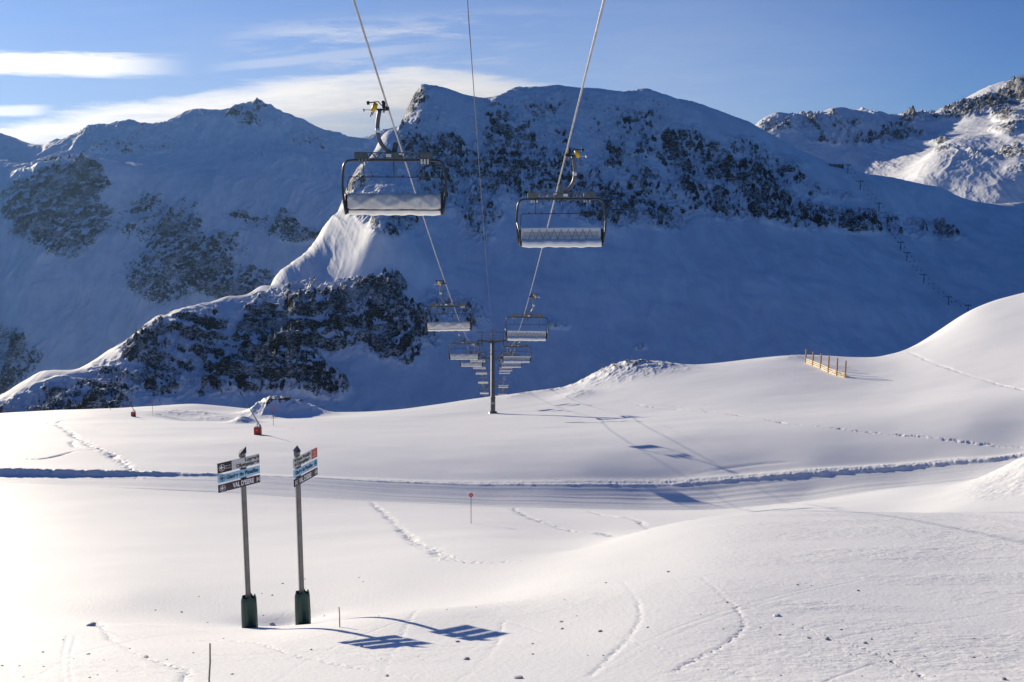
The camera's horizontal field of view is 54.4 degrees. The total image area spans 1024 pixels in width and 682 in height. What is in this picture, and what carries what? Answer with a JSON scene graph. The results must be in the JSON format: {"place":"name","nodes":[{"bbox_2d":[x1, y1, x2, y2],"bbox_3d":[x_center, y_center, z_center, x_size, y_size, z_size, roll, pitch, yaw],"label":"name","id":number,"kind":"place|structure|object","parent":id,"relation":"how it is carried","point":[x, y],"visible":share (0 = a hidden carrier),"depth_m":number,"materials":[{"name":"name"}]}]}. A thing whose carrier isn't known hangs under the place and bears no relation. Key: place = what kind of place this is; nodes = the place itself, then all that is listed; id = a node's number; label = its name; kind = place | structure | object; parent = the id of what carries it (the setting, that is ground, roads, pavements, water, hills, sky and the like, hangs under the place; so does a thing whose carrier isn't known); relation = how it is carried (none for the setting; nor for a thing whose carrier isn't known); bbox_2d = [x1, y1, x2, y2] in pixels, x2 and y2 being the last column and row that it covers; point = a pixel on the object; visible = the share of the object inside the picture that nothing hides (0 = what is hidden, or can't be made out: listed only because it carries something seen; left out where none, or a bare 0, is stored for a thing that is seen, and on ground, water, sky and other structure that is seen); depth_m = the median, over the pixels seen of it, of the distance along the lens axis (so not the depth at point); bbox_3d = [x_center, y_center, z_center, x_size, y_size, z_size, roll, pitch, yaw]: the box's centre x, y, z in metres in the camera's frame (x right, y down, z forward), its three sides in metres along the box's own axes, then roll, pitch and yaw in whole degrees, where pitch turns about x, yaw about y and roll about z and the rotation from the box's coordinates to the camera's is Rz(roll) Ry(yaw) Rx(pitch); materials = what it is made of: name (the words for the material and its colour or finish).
{"place":"outdoors","nodes":[
{"label":"outdoors","id":0,"kind":"place"},
{"bbox_2d":[0,98,396,394],"bbox_3d":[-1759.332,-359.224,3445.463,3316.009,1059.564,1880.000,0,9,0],"label":"mountain range","id":1,"kind":"structure","parent":0,"point":[114,234],"depth_m":3024.48,"materials":[{"name":"white snow"}]},
{"bbox_2d":[484,381,502,389],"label":"lift tower","id":2,"kind":"structure","parent":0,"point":[487,386],"depth_m":351.34,"materials":[{"name":"metal"}]},
{"bbox_2d":[0,293,1023,681],"bbox_3d":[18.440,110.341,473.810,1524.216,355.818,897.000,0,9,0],"label":"snow slope","id":3,"kind":"structure","parent":0,"point":[876,499],"depth_m":55.25,"materials":[{"name":"white snow"}]},
{"bbox_2d":[86,622,95,625],"bbox_3d":[-11.040,7.444,26.107,0.250,0.126,0.280,-3,9,-16],"label":"snow clump","id":4,"kind":"object","parent":3,"relation":"on","point":[91,624],"visible":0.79,"depth_m":26.06,"materials":[{"name":"white snow"}]},
{"bbox_2d":[120,388,135,416],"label":"snow gun","id":5,"kind":"object","parent":3,"relation":"on","point":[133,413],"visible":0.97,"depth_m":193.34,"materials":[{"name":"red plastic"}]},
{"bbox_2d":[208,643,210,681],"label":"bamboo cane","id":6,"kind":"object","parent":3,"relation":"on","point":[209,661],"visible":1,"depth_m":13.29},
{"bbox_2d":[217,447,259,627],"bbox_3d":[-7.043,5.434,25.951,0.420,5.325,1.219,4,10,24],"label":"direction sign","id":7,"kind":"object","parent":3,"relation":"on","point":[249,616],"visible":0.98,"depth_m":25.93,"materials":[{"name":"grey plastic"}]},
{"bbox_2d":[239,391,261,434],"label":"snow gun","id":8,"kind":"object","parent":3,"relation":"on","point":[257,430],"visible":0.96,"depth_m":146.36,"materials":[{"name":"red plastic"}]},
{"bbox_2d":[293,446,317,624],"bbox_3d":[-5.515,5.408,26.970,0.425,5.324,1.190,6,11,35],"label":"direction sign","id":9,"kind":"object","parent":3,"relation":"on","point":[302,608],"visible":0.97,"depth_m":26.77,"materials":[{"name":"grey plastic"}]},
{"bbox_2d":[480,351,503,362],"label":"lift tower","id":10,"kind":"structure","parent":3,"relation":"on","point":[496,358],"depth_m":265.56,"materials":[{"name":"metal"}]},
{"bbox_2d":[467,0,491,323],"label":"signal cable","id":11,"kind":"object","parent":10,"relation":"attached to","point":[476,123],"visible":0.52,"depth_m":26.00,"materials":[{"name":"grey metal"}]},
{"bbox_2d":[477,330,507,413],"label":"lift tower","id":12,"kind":"structure","parent":3,"relation":"on","point":[492,397],"depth_m":202.78,"materials":[{"name":"metal"}]},
{"bbox_2d":[352,0,485,396],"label":"haul rope","id":13,"kind":"object","parent":12,"relation":"attached to","point":[364,34],"visible":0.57,"depth_m":31.48,"materials":[{"name":"metal"}]},
{"bbox_2d":[341,100,446,215],"bbox_3d":[-3.740,-5.779,31.644,3.366,3.600,0.778,0,9,-1],"label":"chairlift chair","id":14,"kind":"object","parent":13,"relation":"hanging from","point":[401,204],"visible":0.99,"depth_m":31.53,"materials":[{"name":"metal"}]},
{"bbox_2d":[424,280,472,331],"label":"chairlift chair","id":15,"kind":"object","parent":13,"relation":"hanging from","point":[451,326],"visible":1,"depth_m":68.44,"materials":[{"name":"paint"}]},
{"bbox_2d":[448,331,479,359],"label":"chairlift chair","id":16,"kind":"object","parent":13,"relation":"hanging from","point":[464,356],"visible":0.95,"depth_m":105.24,"materials":[{"name":"paint"}]},
{"bbox_2d":[459,342,482,366],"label":"chairlift chair","id":17,"kind":"object","parent":13,"relation":"hanging from","point":[471,364],"visible":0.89,"depth_m":139.39,"materials":[{"name":"paint"}]},
{"bbox_2d":[469,345,485,361],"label":"chairlift chair","id":18,"kind":"object","parent":13,"relation":"hanging from","point":[481,360],"visible":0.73,"depth_m":190.59,"materials":[{"name":"paint"}]},
{"bbox_2d":[472,366,486,368],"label":"chairlift chair","id":19,"kind":"object","parent":13,"relation":"hanging from","point":[484,367],"visible":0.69,"depth_m":219.35,"materials":[{"name":"paint"}]},
{"bbox_2d":[477,374,488,383],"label":"chairlift chair","id":20,"kind":"object","parent":13,"relation":"hanging from","point":[480,382],"visible":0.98,"depth_m":289.04,"materials":[{"name":"paint"}]},
{"bbox_2d":[479,383,488,393],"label":"chairlift chair","id":21,"kind":"object","parent":13,"relation":"hanging from","point":[483,390],"visible":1,"depth_m":326.16,"materials":[{"name":"paint"}]},
{"bbox_2d":[503,0,604,380],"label":"haul rope","id":22,"kind":"object","parent":12,"relation":"attached to","point":[596,30],"visible":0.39,"depth_m":31.32,"materials":[{"name":"metal"}]},
{"bbox_2d":[498,376,508,387],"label":"chairlift chair","id":23,"kind":"object","parent":22,"relation":"hanging from","point":[503,386],"visible":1,"depth_m":299.39,"materials":[{"name":"paint"}]},
{"bbox_2d":[498,366,510,373],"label":"chairlift chair","id":24,"kind":"object","parent":22,"relation":"hanging from","point":[504,372],"visible":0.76,"depth_m":261.14,"materials":[{"name":"paint"}]},
{"bbox_2d":[499,368,512,370],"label":"chairlift chair","id":25,"kind":"object","parent":22,"relation":"hanging from","point":[505,369],"visible":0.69,"depth_m":223.47,"materials":[{"name":"paint"}]},
{"bbox_2d":[500,345,521,367],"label":"chairlift chair","id":26,"kind":"object","parent":22,"relation":"hanging from","point":[511,365],"visible":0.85,"depth_m":148.96,"materials":[{"name":"paint"}]},
{"bbox_2d":[502,330,531,362],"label":"chairlift chair","id":27,"kind":"object","parent":22,"relation":"hanging from","point":[516,359],"visible":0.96,"depth_m":111.30,"materials":[{"name":"paint"}]},
{"bbox_2d":[505,293,548,340],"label":"chairlift chair","id":28,"kind":"object","parent":22,"relation":"hanging from","point":[526,335],"visible":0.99,"depth_m":75.60,"materials":[{"name":"paint"}]},
{"bbox_2d":[516,148,606,247],"bbox_3d":[1.813,-5.234,36.473,3.366,3.600,0.778,0,9,-1],"label":"chairlift chair","id":29,"kind":"object","parent":22,"relation":"hanging from","point":[568,237],"visible":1,"depth_m":36.58,"materials":[{"name":"paint"}]},
{"bbox_2d":[805,349,846,377],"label":"snow fence","id":30,"kind":"object","parent":3,"relation":"on","point":[813,362],"visible":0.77,"depth_m":209.20,"materials":[{"name":"brown wood"}]},
{"bbox_2d":[0,84,1023,412],"bbox_3d":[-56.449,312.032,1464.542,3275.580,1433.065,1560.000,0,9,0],"label":"mountain","id":31,"kind":"structure","parent":0,"point":[730,238],"depth_m":1347.80,"materials":[{"name":"white snow"}]},
{"bbox_2d":[829,163,843,168],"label":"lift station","id":32,"kind":"object","parent":31,"relation":"on","point":[840,165],"visible":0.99,"depth_m":1763.00,"materials":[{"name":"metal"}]},
{"bbox_2d":[0,0,1023,143],"label":"sky","id":33,"kind":"structure","parent":0,"point":[67,66],"materials":[{"name":"blue"}]},
{"bbox_2d":[756,74,1023,203],"bbox_3d":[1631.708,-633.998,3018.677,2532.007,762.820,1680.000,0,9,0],"label":"sunlit mountain","id":34,"kind":"structure","parent":0,"point":[970,147],"depth_m":3149.15,"materials":[{"name":"white snow"}]}
]}

